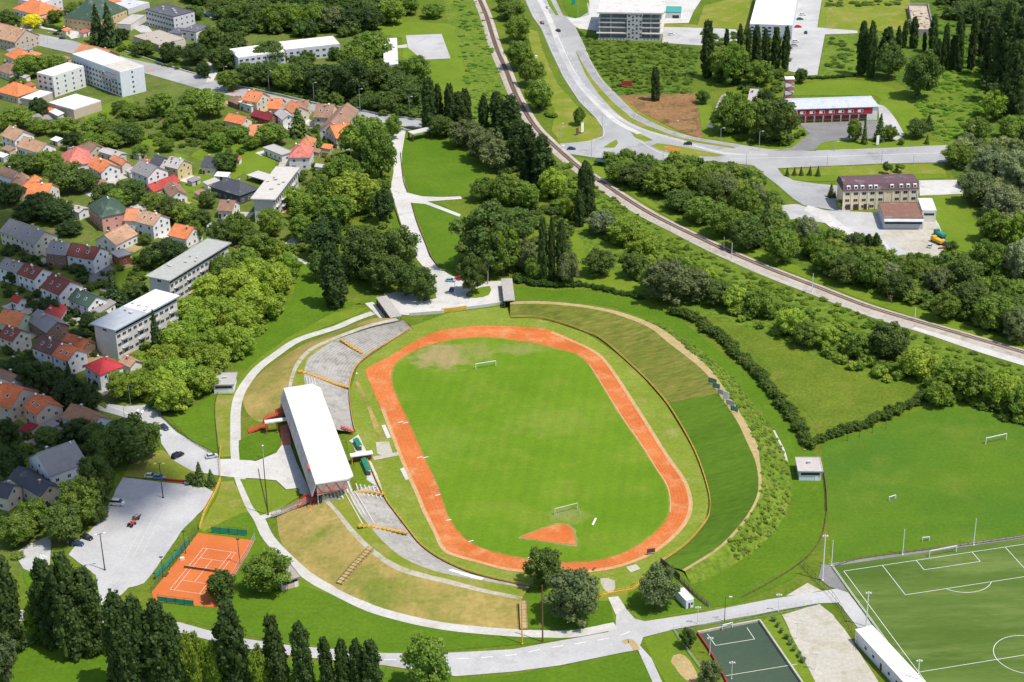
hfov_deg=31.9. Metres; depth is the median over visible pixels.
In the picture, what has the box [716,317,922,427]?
meadow
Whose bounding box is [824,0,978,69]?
weeds
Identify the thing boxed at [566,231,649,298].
lawn
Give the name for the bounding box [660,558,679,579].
fence
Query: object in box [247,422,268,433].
steel stairs
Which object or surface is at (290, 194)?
broadleaf tree
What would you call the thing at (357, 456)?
canopy
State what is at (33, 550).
street
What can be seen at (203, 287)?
broadleaf tree
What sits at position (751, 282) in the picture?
brambles
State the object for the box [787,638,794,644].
young tree
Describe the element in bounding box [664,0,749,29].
lawn
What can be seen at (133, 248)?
yard
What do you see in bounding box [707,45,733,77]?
broadleaf tree
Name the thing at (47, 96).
apartment block
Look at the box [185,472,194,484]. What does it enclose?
broadleaf tree
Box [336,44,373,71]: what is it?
broadleaf tree
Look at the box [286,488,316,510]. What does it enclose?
steel stairs
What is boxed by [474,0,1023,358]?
railway track
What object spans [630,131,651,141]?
road island
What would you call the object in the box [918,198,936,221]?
annex
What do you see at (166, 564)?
windscreen
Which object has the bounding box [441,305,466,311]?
gate
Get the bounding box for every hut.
[212,372,237,393]
[272,563,300,590]
[795,457,822,480]
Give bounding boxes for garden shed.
[0,145,15,155]
[0,152,8,162]
[18,73,30,81]
[20,46,32,51]
[24,82,35,87]
[29,113,42,118]
[40,115,52,123]
[42,16,52,23]
[44,107,54,114]
[50,136,62,145]
[61,27,71,35]
[64,55,70,62]
[78,29,90,36]
[92,179,107,188]
[125,166,132,177]
[133,152,146,159]
[186,176,200,186]
[193,188,205,198]
[203,177,219,188]
[214,171,230,180]
[232,156,241,164]
[313,148,321,157]
[314,163,323,169]
[321,143,332,153]
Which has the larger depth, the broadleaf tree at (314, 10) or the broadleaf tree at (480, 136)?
the broadleaf tree at (314, 10)
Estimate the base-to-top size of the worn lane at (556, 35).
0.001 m
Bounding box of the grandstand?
[280,384,352,504]
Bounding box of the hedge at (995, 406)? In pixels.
[918,388,1022,417]
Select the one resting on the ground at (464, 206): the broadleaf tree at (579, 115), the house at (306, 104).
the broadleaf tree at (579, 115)
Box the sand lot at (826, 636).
[782,604,877,681]
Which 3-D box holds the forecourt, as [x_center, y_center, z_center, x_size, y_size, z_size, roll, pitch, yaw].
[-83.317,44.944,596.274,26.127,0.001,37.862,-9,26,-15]
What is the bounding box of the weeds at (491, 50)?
[454,0,505,122]
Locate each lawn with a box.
[0,621,651,681]
[23,569,33,587]
[46,15,64,25]
[84,97,132,120]
[100,252,156,296]
[111,118,275,191]
[115,39,163,65]
[123,450,194,480]
[151,306,709,652]
[157,478,572,651]
[170,394,219,452]
[182,156,272,202]
[201,481,247,531]
[214,395,233,456]
[231,307,368,395]
[234,265,378,368]
[239,429,279,459]
[240,479,299,515]
[346,440,354,452]
[354,461,366,479]
[378,22,465,92]
[391,210,400,228]
[402,132,482,195]
[412,202,462,273]
[466,286,490,297]
[514,286,825,606]
[525,588,614,629]
[528,29,602,142]
[563,0,587,17]
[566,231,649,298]
[619,96,692,136]
[626,580,709,619]
[643,630,703,681]
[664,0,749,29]
[697,100,740,143]
[721,126,809,148]
[763,615,814,681]
[782,163,945,176]
[788,173,944,181]
[794,80,924,130]
[815,140,947,149]
[818,0,909,30]
[921,194,990,251]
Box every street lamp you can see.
[94,532,105,570]
[154,463,164,497]
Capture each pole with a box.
[263,459,268,514]
[521,598,522,643]
[541,585,543,642]
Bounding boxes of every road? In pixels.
[19,589,871,681]
[525,0,1023,255]
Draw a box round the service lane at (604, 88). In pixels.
[576,50,740,146]
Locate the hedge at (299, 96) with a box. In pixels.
[240,83,408,116]
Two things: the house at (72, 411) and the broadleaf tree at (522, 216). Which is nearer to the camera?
the house at (72, 411)
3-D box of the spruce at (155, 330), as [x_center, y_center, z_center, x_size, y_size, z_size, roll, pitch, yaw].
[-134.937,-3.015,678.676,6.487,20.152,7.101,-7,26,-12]
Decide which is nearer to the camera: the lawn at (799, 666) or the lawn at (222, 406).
the lawn at (799, 666)
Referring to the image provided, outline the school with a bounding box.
[229,45,285,68]
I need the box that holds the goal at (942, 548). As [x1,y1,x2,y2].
[927,545,956,556]
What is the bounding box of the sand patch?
[600,578,614,591]
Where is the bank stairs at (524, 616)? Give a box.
[519,599,527,628]
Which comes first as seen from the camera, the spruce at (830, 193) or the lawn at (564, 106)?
the spruce at (830, 193)
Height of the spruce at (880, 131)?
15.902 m
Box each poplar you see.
[0,554,28,653]
[25,557,58,650]
[46,550,88,662]
[70,565,104,658]
[99,588,125,681]
[107,608,143,681]
[119,593,147,681]
[141,598,175,681]
[162,612,186,681]
[211,598,249,681]
[262,612,289,681]
[288,620,315,681]
[316,636,335,681]
[317,240,348,308]
[333,637,350,681]
[348,637,362,681]
[360,638,384,681]
[419,75,436,132]
[434,83,443,116]
[443,82,455,121]
[452,91,466,127]
[461,88,472,122]
[477,94,489,128]
[488,91,504,127]
[493,106,508,138]
[501,93,521,138]
[507,119,525,170]
[517,123,536,183]
[531,133,556,192]
[537,216,548,278]
[548,216,555,281]
[555,219,567,281]
[574,189,585,226]
[577,160,596,222]
[651,66,660,101]
[699,19,714,77]
[723,28,729,47]
[736,23,743,49]
[745,28,751,58]
[751,24,760,60]
[760,28,770,65]
[770,26,781,70]
[781,25,790,71]
[855,20,868,75]
[863,233,871,246]
[866,20,878,77]
[872,232,880,247]
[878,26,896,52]
[896,25,902,46]
[902,20,908,47]
[909,16,919,48]
[922,31,926,50]
[928,15,938,52]
[934,38,941,64]
[941,23,949,69]
[948,35,955,69]
[953,15,965,71]
[966,12,979,70]
[977,9,988,61]
[981,15,999,73]
[989,0,1018,83]
[999,39,1023,116]
[1007,5,1023,88]
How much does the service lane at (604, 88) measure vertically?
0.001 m
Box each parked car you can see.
[70,540,83,546]
[80,533,92,540]
[144,472,154,477]
[152,473,165,479]
[160,423,168,430]
[171,451,183,458]
[205,453,217,458]
[445,277,455,281]
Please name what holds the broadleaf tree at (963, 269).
on the scrub ground at (799, 259)
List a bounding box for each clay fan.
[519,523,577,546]
[521,524,575,544]
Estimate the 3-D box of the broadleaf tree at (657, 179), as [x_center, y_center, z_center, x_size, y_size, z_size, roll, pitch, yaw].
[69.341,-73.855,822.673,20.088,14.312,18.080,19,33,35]
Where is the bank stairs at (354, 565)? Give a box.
[336,546,373,583]
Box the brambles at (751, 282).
[593,184,1023,383]
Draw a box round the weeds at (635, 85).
[586,37,693,91]
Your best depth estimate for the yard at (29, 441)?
621.17 m
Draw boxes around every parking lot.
[69,477,213,603]
[662,27,736,46]
[789,0,857,74]
[919,180,963,195]
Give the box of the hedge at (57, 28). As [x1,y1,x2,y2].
[41,23,65,31]
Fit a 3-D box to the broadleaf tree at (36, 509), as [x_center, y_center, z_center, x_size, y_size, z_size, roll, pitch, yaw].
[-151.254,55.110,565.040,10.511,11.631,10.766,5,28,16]
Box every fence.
[150,524,197,592]
[158,413,212,452]
[159,478,184,481]
[199,476,220,529]
[232,536,254,575]
[349,326,412,431]
[367,458,528,586]
[400,151,407,192]
[409,309,443,315]
[411,202,438,267]
[467,301,502,308]
[511,315,710,559]
[600,574,644,596]
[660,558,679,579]
[673,599,816,629]
[673,627,700,666]
[679,576,709,607]
[742,512,826,596]
[800,557,857,646]
[823,472,826,511]
[833,535,1023,567]
[833,566,885,638]
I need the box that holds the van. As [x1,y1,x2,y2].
[109,498,124,505]
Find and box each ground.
[0,0,389,575]
[12,0,1023,681]
[444,0,507,122]
[567,189,1023,408]
[581,31,699,94]
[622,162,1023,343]
[818,34,858,75]
[857,0,1019,142]
[904,66,986,143]
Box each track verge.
[381,408,523,571]
[550,332,692,571]
[589,364,670,511]
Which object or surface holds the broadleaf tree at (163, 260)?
on the garden ground at (90, 233)
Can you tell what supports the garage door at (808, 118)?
in the fire station
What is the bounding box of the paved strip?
[349,435,381,488]
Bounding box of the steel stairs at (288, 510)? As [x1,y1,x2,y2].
[271,494,316,517]
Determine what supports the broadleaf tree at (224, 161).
on the ground at (464, 206)
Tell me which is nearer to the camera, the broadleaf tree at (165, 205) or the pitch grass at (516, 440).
the pitch grass at (516, 440)
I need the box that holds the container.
[676,587,693,608]
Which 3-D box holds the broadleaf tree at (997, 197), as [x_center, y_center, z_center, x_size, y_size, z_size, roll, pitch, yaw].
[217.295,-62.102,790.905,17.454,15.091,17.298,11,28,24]
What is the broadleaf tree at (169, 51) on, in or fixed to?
on the garden ground at (90, 233)
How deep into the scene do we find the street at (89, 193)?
825.34 m
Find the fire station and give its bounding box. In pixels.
[786,96,878,122]
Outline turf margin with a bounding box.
[821,535,1023,566]
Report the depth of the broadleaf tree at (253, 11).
1088.57 m
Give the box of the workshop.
[878,202,923,228]
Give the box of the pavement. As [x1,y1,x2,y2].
[20,24,78,38]
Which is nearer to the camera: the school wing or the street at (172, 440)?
the street at (172, 440)
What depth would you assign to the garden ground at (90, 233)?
888.97 m
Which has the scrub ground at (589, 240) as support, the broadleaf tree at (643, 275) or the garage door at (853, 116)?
the broadleaf tree at (643, 275)
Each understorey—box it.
[29,631,350,681]
[115,243,300,411]
[435,121,574,279]
[517,0,558,117]
[700,30,805,145]
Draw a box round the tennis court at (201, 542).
[152,533,253,607]
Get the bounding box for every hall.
[750,0,798,40]
[855,625,924,681]
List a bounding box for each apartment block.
[18,0,62,10]
[21,90,52,106]
[37,62,85,96]
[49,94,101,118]
[72,48,145,96]
[90,289,179,358]
[115,0,149,14]
[117,14,145,30]
[133,30,185,51]
[145,4,194,30]
[145,238,231,300]
[167,27,183,36]
[181,24,208,42]
[250,166,299,221]
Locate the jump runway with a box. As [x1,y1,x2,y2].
[356,380,383,441]
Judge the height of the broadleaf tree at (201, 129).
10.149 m
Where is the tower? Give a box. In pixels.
[784,76,794,98]
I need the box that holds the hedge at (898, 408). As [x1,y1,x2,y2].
[814,391,923,443]
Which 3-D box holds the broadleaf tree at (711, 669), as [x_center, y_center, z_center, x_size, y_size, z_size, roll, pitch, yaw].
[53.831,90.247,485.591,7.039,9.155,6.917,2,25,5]
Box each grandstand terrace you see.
[304,320,411,431]
[348,484,529,587]
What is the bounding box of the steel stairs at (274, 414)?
[263,405,286,421]
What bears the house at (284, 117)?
on the garden ground at (90, 233)
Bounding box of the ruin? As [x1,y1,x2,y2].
[908,3,931,35]
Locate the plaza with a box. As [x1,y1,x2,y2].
[567,0,700,30]
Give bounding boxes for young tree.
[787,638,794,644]
[800,655,805,662]
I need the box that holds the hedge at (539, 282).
[512,276,577,286]
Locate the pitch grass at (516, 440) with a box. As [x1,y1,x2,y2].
[393,338,667,560]
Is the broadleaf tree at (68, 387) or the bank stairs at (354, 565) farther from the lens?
the broadleaf tree at (68, 387)
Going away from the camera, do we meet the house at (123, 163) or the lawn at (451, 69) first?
the house at (123, 163)
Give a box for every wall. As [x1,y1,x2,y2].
[124,50,210,78]
[232,84,358,109]
[361,110,420,120]
[697,619,758,633]
[697,632,726,681]
[759,619,802,681]
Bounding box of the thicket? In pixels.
[601,148,1023,344]
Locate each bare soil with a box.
[618,94,702,137]
[671,654,697,681]
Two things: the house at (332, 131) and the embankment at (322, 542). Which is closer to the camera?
the embankment at (322, 542)
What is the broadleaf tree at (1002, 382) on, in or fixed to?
on the scrub ground at (589, 240)
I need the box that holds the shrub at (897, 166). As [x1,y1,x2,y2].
[894,163,905,170]
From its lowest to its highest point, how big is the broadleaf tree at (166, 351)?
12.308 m
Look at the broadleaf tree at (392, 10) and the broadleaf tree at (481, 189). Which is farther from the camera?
the broadleaf tree at (392, 10)
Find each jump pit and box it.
[375,441,392,454]
[382,425,390,438]
[400,468,408,479]
[626,564,639,571]
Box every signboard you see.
[581,122,583,133]
[621,81,631,85]
[647,548,654,552]
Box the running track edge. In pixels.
[391,337,669,561]
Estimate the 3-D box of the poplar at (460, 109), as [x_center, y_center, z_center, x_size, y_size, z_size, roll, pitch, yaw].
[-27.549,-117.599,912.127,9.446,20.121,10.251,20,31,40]
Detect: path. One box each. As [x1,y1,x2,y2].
[63,26,79,35]
[134,24,151,32]
[204,11,217,18]
[206,62,218,81]
[230,311,617,637]
[257,509,281,519]
[280,424,290,444]
[286,237,306,263]
[288,318,397,386]
[326,501,522,599]
[365,302,384,317]
[373,452,398,459]
[397,44,406,47]
[510,301,761,570]
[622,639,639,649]
[804,205,895,253]
[878,104,904,140]
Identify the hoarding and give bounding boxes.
[708,377,716,382]
[713,382,719,388]
[717,389,723,394]
[723,391,728,399]
[726,399,734,405]
[730,405,737,411]
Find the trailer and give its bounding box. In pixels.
[132,513,141,519]
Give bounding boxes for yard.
[2,303,11,309]
[13,307,33,313]
[19,415,26,423]
[24,437,36,444]
[66,317,80,324]
[88,354,104,362]
[98,389,109,394]
[120,173,128,179]
[124,262,134,268]
[125,245,141,252]
[180,175,199,181]
[241,212,253,217]
[278,160,288,165]
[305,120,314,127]
[775,121,877,150]
[782,204,944,256]
[881,222,943,256]
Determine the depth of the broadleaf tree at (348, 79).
954.46 m
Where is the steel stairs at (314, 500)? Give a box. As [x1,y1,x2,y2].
[308,492,317,508]
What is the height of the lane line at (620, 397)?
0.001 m
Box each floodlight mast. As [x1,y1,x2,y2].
[821,535,827,580]
[865,592,871,626]
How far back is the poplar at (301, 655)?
483.31 m
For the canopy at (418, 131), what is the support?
on the ground at (464, 206)
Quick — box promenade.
[384,130,505,314]
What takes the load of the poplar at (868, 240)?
on the scrub ground at (799, 259)
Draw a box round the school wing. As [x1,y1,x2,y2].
[280,36,339,61]
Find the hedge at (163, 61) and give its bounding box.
[122,49,208,75]
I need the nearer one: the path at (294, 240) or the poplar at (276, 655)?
the poplar at (276, 655)
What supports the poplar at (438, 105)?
on the ground at (464, 206)
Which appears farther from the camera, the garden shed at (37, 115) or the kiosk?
the kiosk
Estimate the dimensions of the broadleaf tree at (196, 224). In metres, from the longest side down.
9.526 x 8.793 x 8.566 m
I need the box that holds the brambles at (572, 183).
[546,162,596,219]
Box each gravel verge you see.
[598,188,1023,359]
[912,327,1023,365]
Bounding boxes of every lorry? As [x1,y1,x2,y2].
[930,235,944,244]
[933,228,946,238]
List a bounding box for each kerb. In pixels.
[527,0,603,128]
[575,28,738,144]
[773,430,788,463]
[816,145,947,150]
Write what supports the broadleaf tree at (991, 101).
on the scrub ground at (909, 52)
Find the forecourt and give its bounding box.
[221,445,309,495]
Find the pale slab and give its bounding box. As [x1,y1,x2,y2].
[449,569,483,579]
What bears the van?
on the parking lot at (177, 509)
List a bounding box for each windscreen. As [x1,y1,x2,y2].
[155,538,189,578]
[157,595,193,605]
[211,525,246,534]
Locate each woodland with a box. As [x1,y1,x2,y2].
[183,0,389,36]
[229,43,423,117]
[936,0,1023,142]
[947,131,1023,242]
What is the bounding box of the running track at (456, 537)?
[366,326,692,572]
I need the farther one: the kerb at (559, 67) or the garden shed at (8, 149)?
the kerb at (559, 67)
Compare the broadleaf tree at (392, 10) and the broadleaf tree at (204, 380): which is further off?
the broadleaf tree at (392, 10)
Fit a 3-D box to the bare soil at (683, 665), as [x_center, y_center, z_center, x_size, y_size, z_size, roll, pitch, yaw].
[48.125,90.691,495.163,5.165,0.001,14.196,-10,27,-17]
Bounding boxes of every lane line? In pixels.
[374,327,687,569]
[378,329,683,568]
[382,331,679,567]
[384,631,629,659]
[386,333,675,565]
[389,335,672,563]
[730,153,924,158]
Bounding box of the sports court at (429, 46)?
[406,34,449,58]
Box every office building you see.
[596,0,665,40]
[836,174,919,209]
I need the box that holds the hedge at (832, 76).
[783,73,855,78]
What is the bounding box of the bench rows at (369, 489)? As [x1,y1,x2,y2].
[355,483,381,498]
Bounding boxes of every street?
[18,537,50,570]
[38,34,421,127]
[50,390,220,475]
[81,190,210,231]
[86,265,129,300]
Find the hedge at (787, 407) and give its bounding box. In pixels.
[666,306,816,448]
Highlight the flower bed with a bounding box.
[664,146,681,149]
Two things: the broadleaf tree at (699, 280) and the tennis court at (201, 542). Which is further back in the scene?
the broadleaf tree at (699, 280)
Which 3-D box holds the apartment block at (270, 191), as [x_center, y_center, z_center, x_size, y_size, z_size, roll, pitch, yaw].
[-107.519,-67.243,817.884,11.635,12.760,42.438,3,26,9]
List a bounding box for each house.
[0,23,39,49]
[0,62,26,79]
[0,82,38,103]
[0,125,33,150]
[0,166,20,182]
[0,218,57,255]
[0,257,23,285]
[0,308,32,331]
[0,325,31,353]
[0,368,23,386]
[0,381,39,421]
[0,480,22,510]
[4,48,35,62]
[7,172,28,197]
[8,466,60,506]
[9,293,27,309]
[12,0,61,19]
[15,51,41,64]
[15,136,55,156]
[16,262,52,291]
[18,421,38,437]
[20,175,41,200]
[22,393,63,428]
[24,180,59,198]
[28,309,68,338]
[28,440,84,484]
[31,334,73,369]
[40,273,84,305]
[42,419,59,428]
[43,301,66,320]
[45,239,71,267]
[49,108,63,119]
[51,343,87,373]
[60,403,111,438]
[61,146,93,168]
[63,0,126,32]
[63,333,96,358]
[66,242,109,272]
[67,288,107,316]
[71,205,88,219]
[74,43,119,56]
[76,139,104,157]
[83,354,123,389]
[86,299,116,313]
[87,156,120,181]
[87,195,125,231]
[94,223,137,251]
[98,147,126,160]
[109,154,130,172]
[110,248,131,264]
[118,354,141,374]
[123,206,141,230]
[130,159,167,186]
[135,210,170,238]
[145,174,180,194]
[149,154,167,168]
[163,156,191,179]
[163,180,187,201]
[167,223,202,247]
[200,155,220,174]
[209,178,257,204]
[216,199,240,218]
[223,112,252,127]
[227,95,241,108]
[238,101,253,112]
[241,89,270,110]
[249,124,264,142]
[250,109,277,123]
[262,144,290,161]
[267,98,285,114]
[274,108,294,126]
[283,99,309,119]
[288,142,313,169]
[297,100,311,115]
[299,135,316,147]
[313,103,337,125]
[319,102,359,138]
[326,122,348,148]
[714,94,725,111]
[748,88,759,101]
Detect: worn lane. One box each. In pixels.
[538,0,641,133]
[554,38,767,155]
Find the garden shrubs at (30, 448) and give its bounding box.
[0,42,391,559]
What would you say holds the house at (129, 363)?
on the garden ground at (90, 233)
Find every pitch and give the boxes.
[700,622,799,681]
[830,538,1023,681]
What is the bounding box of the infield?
[350,305,708,603]
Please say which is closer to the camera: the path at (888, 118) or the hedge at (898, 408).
the hedge at (898, 408)
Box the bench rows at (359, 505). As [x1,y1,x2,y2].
[345,491,374,522]
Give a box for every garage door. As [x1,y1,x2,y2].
[798,116,804,122]
[806,116,813,122]
[815,115,822,121]
[824,115,831,121]
[832,115,839,121]
[841,115,848,120]
[850,114,857,119]
[859,114,866,120]
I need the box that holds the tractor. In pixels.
[127,520,135,527]
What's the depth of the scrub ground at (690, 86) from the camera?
1010.67 m
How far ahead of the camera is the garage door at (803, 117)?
913.78 m
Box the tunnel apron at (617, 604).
[608,596,625,613]
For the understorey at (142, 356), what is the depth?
677.46 m
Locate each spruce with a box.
[52,370,64,401]
[63,361,73,380]
[89,4,103,45]
[99,2,121,47]
[103,271,122,307]
[119,290,128,306]
[150,309,161,347]
[192,461,205,486]
[205,469,217,488]
[288,108,312,138]
[315,128,322,148]
[756,194,773,249]
[791,167,796,175]
[807,166,811,175]
[815,166,820,176]
[827,183,833,197]
[860,117,867,144]
[872,113,885,142]
[924,135,929,144]
[925,114,934,131]
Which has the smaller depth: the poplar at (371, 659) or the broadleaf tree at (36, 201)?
the poplar at (371, 659)
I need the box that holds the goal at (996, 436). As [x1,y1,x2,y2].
[983,433,1006,443]
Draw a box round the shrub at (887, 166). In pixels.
[882,161,893,170]
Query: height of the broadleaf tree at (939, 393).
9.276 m
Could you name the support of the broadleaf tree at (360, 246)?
on the ground at (464, 206)
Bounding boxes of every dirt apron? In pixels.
[786,583,821,595]
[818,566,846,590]
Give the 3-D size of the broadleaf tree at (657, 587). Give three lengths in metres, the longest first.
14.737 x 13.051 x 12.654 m
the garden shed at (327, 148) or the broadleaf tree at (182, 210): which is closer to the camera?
the broadleaf tree at (182, 210)
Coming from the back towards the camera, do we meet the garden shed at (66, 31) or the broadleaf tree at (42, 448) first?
the garden shed at (66, 31)
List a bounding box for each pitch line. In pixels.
[725,664,794,675]
[845,573,925,681]
[846,544,1022,570]
[906,577,1019,594]
[921,655,1021,671]
[993,635,1023,672]
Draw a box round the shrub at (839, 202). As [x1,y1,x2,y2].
[836,199,842,207]
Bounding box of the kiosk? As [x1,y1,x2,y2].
[665,6,681,17]
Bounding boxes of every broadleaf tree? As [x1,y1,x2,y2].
[0,9,20,25]
[0,106,35,128]
[0,181,23,206]
[0,358,28,374]
[0,418,19,445]
[0,442,28,477]
[0,509,38,546]
[0,631,18,681]
[3,153,39,173]
[3,272,15,283]
[11,54,44,75]
[11,203,38,222]
[12,21,21,26]
[15,360,48,386]
[17,497,48,531]
[21,191,55,216]
[22,14,42,27]
[22,600,38,632]
[24,117,49,134]
[27,96,48,114]
[30,150,64,171]
[30,425,63,446]
[31,295,59,312]
[34,370,60,393]
[37,197,74,222]
[39,500,82,544]
[40,54,67,69]
[40,444,56,450]
[41,159,82,193]
[46,9,63,22]
[49,117,80,134]
[53,377,92,408]
[54,218,83,235]
[57,474,101,524]
[60,132,80,146]
[61,417,90,440]
[63,1,81,11]
[65,328,90,337]
[70,168,100,191]
[75,383,101,408]
[76,130,100,144]
[76,454,116,504]
[77,310,96,328]
[78,421,105,445]
[79,116,107,133]
[81,426,120,465]
[87,311,107,330]
[87,502,108,523]
[90,182,117,200]
[97,132,124,147]
[99,117,132,132]
[104,370,133,397]
[105,411,162,463]
[107,188,133,204]
[111,100,125,112]
[113,122,141,143]
[115,179,145,203]
[117,28,129,38]
[120,101,144,117]
[121,281,149,299]
[127,368,159,398]
[130,39,156,54]
[131,143,148,155]
[135,421,161,449]
[136,106,153,119]
[137,233,152,244]
[138,192,166,211]
[139,246,159,266]
[143,355,167,371]
[145,92,175,115]
[146,343,180,367]
[148,376,192,410]
[149,247,167,267]
[150,365,173,390]
[151,237,187,264]
[154,196,184,220]
[156,137,174,151]
[157,41,181,61]
[158,319,195,353]
[159,356,196,386]
[162,104,197,126]
[166,123,189,137]
[171,202,198,224]
[176,296,203,319]
[178,88,202,103]
[179,42,207,64]
[179,333,213,366]
[179,629,206,681]
[182,307,217,334]
[184,5,203,18]
[185,88,225,117]
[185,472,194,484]
[186,220,203,236]
[186,365,220,395]
[187,209,212,229]
[190,120,216,138]
[190,273,222,299]
[195,61,211,77]
[195,343,230,374]
[196,25,221,48]
[196,188,217,207]
[198,294,237,326]
[203,0,232,12]
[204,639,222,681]
[205,45,234,69]
[205,220,233,245]
[205,323,242,355]
[205,568,235,602]
[207,132,226,151]
[209,253,237,276]
[212,151,238,171]
[216,69,241,90]
[217,267,249,298]
[219,31,247,48]
[220,299,263,331]
[221,125,235,135]
[222,211,253,242]
[224,0,250,19]
[224,245,256,265]
[226,125,248,142]
[231,325,256,353]
[234,62,259,85]
[235,277,275,318]
[237,257,270,283]
[238,229,262,246]
[240,135,261,148]
[240,547,292,591]
[242,233,277,258]
[244,2,268,22]
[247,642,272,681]
[250,60,276,85]
[253,40,285,59]
[254,122,289,144]
[256,208,283,236]
[257,288,285,317]
[260,3,290,26]
[261,261,293,292]
[267,238,285,257]
[269,251,303,273]
[270,62,300,91]
[280,3,303,28]
[283,59,316,89]
[283,186,302,206]
[283,213,313,239]
[289,193,319,219]
[300,1,326,29]
[301,215,345,251]
[304,176,332,207]
[305,63,338,93]
[306,250,322,276]
[314,193,355,224]
[319,6,341,30]
[322,153,362,179]
[325,170,381,212]
[331,57,373,95]
[335,8,365,25]
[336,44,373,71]
[336,114,385,157]
[340,224,385,280]
[343,30,394,58]
[351,93,373,106]
[359,123,396,176]
[359,253,398,290]
[360,5,385,30]
[368,62,400,87]
[369,91,403,109]
[369,188,394,220]
[374,0,406,22]
[376,224,421,268]
[382,71,416,92]
[385,113,401,136]
[389,262,413,295]
[391,85,421,104]
[398,0,419,13]
[399,632,451,681]
[402,55,430,78]
[402,266,437,300]
[421,3,445,17]
[428,114,452,137]
[447,119,479,146]
[448,198,531,268]
[455,251,487,292]
[467,126,503,161]
[468,176,493,200]
[478,138,512,168]
[481,222,520,275]
[490,173,525,205]
[494,0,525,18]
[495,0,512,7]
[502,15,530,41]
[503,40,534,65]
[505,206,533,240]
[513,181,540,205]
[514,237,537,270]
[518,58,546,81]
[522,546,561,587]
[523,78,553,109]
[524,256,541,279]
[537,166,567,197]
[543,566,599,627]
[557,251,579,281]
[559,193,575,219]
[573,106,585,125]
[580,247,616,275]
[584,209,615,234]
[603,160,629,183]
[606,215,643,243]
[617,161,652,188]
[621,251,647,277]
[629,231,664,256]
[638,266,658,288]
[638,561,681,609]
[641,258,691,304]
[643,164,683,194]
[663,187,695,211]
[664,160,695,184]
[672,268,713,301]
[678,627,696,647]
[683,195,715,223]
[688,164,717,190]
[695,89,710,102]
[696,174,724,202]
[697,660,722,681]
[700,279,731,303]
[705,203,741,236]
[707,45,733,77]
[709,112,737,130]
[710,170,738,201]
[711,90,753,132]
[716,41,749,82]
[720,284,746,309]
[728,185,761,209]
[729,216,765,250]
[736,180,744,186]
[740,98,774,138]
[741,60,774,82]
[744,287,777,316]
[751,183,766,205]
[752,89,774,101]
[756,96,801,139]
[764,227,800,263]
[775,307,806,334]
[791,319,823,346]
[794,68,807,82]
[794,214,820,238]
[801,231,824,258]
[810,244,843,274]
[816,326,843,345]
[828,253,860,283]
[842,330,873,357]
[846,232,860,248]
[847,118,862,141]
[852,253,886,283]
[867,321,910,359]
[875,41,907,79]
[877,261,904,274]
[879,269,914,297]
[883,124,899,140]
[896,344,940,378]
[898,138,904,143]
[899,256,932,281]
[902,49,945,95]
[905,117,931,137]
[921,266,953,295]
[924,381,952,405]
[928,290,961,319]
[928,359,967,390]
[940,143,974,164]
[945,254,984,287]
[949,280,995,310]
[955,169,993,205]
[956,363,992,399]
[960,116,993,137]
[969,238,1007,273]
[972,292,1017,328]
[973,146,1008,173]
[975,208,1012,241]
[978,87,1008,120]
[983,184,1021,214]
[983,367,1020,402]
[996,148,1023,182]
[997,114,1023,138]
[1001,212,1023,243]
[1002,307,1023,340]
[1003,238,1023,277]
[1007,383,1023,413]
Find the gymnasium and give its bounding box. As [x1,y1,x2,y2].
[383,38,397,67]
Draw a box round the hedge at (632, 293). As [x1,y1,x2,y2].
[574,280,644,298]
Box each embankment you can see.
[243,318,393,422]
[277,501,520,628]
[292,339,335,386]
[330,493,528,596]
[510,299,791,583]
[510,304,716,402]
[665,394,757,569]
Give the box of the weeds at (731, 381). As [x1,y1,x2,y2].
[645,319,791,558]
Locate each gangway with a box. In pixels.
[298,369,348,387]
[339,337,362,353]
[355,490,384,494]
[357,523,407,534]
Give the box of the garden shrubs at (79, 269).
[0,244,131,518]
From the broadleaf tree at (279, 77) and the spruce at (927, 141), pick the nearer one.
the spruce at (927, 141)
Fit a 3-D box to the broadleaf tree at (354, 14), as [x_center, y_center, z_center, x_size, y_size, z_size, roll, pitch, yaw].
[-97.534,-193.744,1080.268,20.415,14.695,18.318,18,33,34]
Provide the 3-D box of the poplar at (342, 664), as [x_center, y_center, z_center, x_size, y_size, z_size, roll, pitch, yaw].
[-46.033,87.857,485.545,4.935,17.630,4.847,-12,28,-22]
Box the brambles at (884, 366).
[589,208,1023,423]
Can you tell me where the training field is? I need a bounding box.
[821,402,1023,562]
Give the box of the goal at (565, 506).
[554,503,579,515]
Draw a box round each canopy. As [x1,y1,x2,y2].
[246,171,268,182]
[264,417,288,432]
[350,450,372,463]
[376,295,401,319]
[408,127,434,141]
[501,278,514,307]
[594,157,604,166]
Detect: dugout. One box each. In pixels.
[353,437,362,450]
[361,457,371,475]
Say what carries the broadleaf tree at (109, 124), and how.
on the garden ground at (90, 233)
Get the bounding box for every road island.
[547,0,557,14]
[576,52,734,147]
[603,140,617,147]
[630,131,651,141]
[652,143,723,156]
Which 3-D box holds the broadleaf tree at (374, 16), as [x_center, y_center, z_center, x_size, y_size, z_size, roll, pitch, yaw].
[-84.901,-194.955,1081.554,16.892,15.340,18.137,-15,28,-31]
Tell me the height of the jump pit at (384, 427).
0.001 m
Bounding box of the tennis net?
[184,565,222,571]
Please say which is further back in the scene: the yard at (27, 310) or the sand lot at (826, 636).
the yard at (27, 310)

